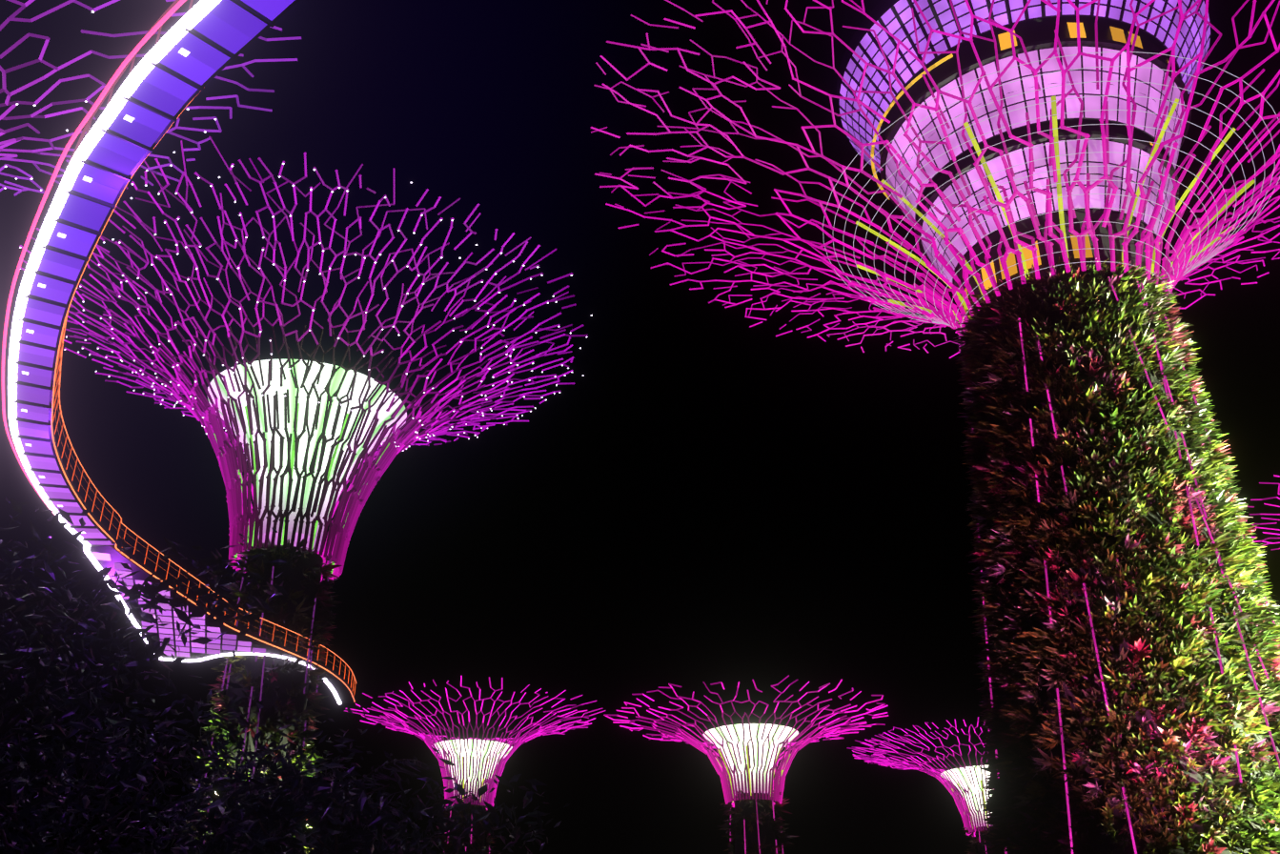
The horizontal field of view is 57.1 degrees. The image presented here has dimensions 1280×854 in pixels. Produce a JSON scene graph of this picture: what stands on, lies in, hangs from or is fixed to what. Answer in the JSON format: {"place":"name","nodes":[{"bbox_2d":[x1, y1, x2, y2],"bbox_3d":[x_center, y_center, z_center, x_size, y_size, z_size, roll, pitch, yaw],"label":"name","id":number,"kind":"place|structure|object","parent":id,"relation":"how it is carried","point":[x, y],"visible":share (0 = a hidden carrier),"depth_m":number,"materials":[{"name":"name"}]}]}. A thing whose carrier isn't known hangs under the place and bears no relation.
{"place":"outdoors","nodes":[
{"label":"outdoors","id":0,"kind":"place"},
{"bbox_2d":[0,0,1279,853],"label":"sky","id":1,"kind":"structure","parent":0,"point":[716,497],"materials":[{"name":"black"}]},
{"label":"ground","id":2,"kind":"structure","parent":0,"visible":0},
{"bbox_2d":[0,578,101,697],"bbox_3d":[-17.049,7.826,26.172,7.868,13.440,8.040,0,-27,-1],"label":"tree","id":3,"kind":"object","parent":2,"relation":"on","point":[49,625],"visible":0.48,"depth_m":28.57,"materials":[{"name":"green plant"}]},
{"bbox_2d":[0,496,198,798],"bbox_3d":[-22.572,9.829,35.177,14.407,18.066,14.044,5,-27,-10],"label":"tree","id":4,"kind":"object","parent":2,"relation":"on","point":[52,700],"visible":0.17,"depth_m":38.30,"materials":[{"name":"green plant"}]},
{"bbox_2d":[0,654,277,853],"bbox_3d":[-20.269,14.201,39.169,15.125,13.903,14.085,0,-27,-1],"label":"tree","id":5,"kind":"object","parent":2,"relation":"on","point":[63,824],"visible":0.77,"depth_m":39.55,"materials":[{"name":"green plant"}]},
{"bbox_2d":[0,498,288,851],"bbox_3d":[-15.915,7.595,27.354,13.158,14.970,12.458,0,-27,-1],"label":"tree","id":6,"kind":"object","parent":2,"relation":"on","point":[17,712],"visible":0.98,"depth_m":29.19,"materials":[{"name":"green plant"}]},
{"bbox_2d":[0,0,301,196],"bbox_3d":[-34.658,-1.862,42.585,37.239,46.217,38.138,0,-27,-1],"label":"supertree","id":7,"kind":"object","parent":2,"relation":"on","point":[7,143],"visible":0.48,"depth_m":56.67,"materials":[{"name":"purple metal"}]},
{"bbox_2d":[121,716,387,853],"bbox_3d":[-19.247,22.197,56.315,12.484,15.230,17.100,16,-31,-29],"label":"tree","id":8,"kind":"object","parent":2,"relation":"on","point":[179,817],"visible":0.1,"depth_m":56.34,"materials":[{"name":"green plant"}]},
{"bbox_2d":[92,647,484,853],"bbox_3d":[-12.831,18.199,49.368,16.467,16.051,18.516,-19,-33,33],"label":"tree","id":9,"kind":"object","parent":2,"relation":"on","point":[236,700],"visible":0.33,"depth_m":47.01,"materials":[{"name":"green plant"}]},
{"bbox_2d":[19,136,591,853],"bbox_3d":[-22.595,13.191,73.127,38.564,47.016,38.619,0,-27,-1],"label":"supertree","id":10,"kind":"object","parent":2,"relation":"on","point":[309,437],"visible":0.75,"depth_m":74.27,"materials":[{"name":"purple metal"}]},
{"bbox_2d":[1,0,356,704],"bbox_3d":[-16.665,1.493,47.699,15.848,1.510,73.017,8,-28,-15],"label":"skyway","id":11,"kind":"object","parent":10,"relation":"attached to","point":[191,55],"visible":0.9,"depth_m":33.85,"materials":[{"name":"purple metal"}]},
{"bbox_2d":[161,748,547,853],"bbox_3d":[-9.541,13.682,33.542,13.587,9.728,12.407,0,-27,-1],"label":"tree","id":12,"kind":"object","parent":2,"relation":"on","point":[223,831],"visible":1,"depth_m":33.04,"materials":[{"name":"green plant"}]},
{"bbox_2d":[361,784,569,853],"bbox_3d":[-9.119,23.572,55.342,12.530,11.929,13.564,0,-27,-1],"label":"tree","id":13,"kind":"object","parent":2,"relation":"on","point":[533,827],"visible":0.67,"depth_m":54.94,"materials":[{"name":"green plant"}]},
{"bbox_2d":[344,675,605,853],"bbox_3d":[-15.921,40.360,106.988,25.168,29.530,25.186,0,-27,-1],"label":"supertree","id":14,"kind":"object","parent":2,"relation":"on","point":[478,762],"visible":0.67,"depth_m":108.95,"materials":[{"name":"purple metal"}]},
{"bbox_2d":[603,674,888,853],"bbox_3d":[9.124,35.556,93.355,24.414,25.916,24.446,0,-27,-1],"label":"supertree","id":15,"kind":"object","parent":2,"relation":"on","point":[749,754],"visible":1,"depth_m":95.10,"materials":[{"name":"purple metal"}]},
{"bbox_2d":[846,716,993,853],"bbox_3d":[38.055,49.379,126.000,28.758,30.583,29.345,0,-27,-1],"label":"supertree","id":16,"kind":"object","parent":2,"relation":"on","point":[967,782],"visible":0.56,"depth_m":128.66,"materials":[{"name":"purple metal"}]},
{"bbox_2d":[590,0,1279,853],"bbox_3d":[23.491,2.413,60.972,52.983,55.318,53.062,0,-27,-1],"label":"supertree","id":17,"kind":"object","parent":2,"relation":"on","point":[1020,156],"visible":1,"depth_m":58.70,"materials":[{"name":"green plant"}]},
{"bbox_2d":[870,21,1168,321],"bbox_3d":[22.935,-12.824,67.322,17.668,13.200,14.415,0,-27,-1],"label":"windows","id":18,"kind":"structure","parent":17,"relation":"in","point":[1005,40],"depth_m":63.84,"materials":[{"name":"orange"}]},
{"bbox_2d":[1245,474,1279,549],"bbox_3d":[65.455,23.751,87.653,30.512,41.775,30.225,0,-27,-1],"label":"supertree","id":19,"kind":"object","parent":2,"relation":"on","point":[1262,540],"visible":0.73,"depth_m":100.76,"materials":[{"name":"pink"}]}
]}

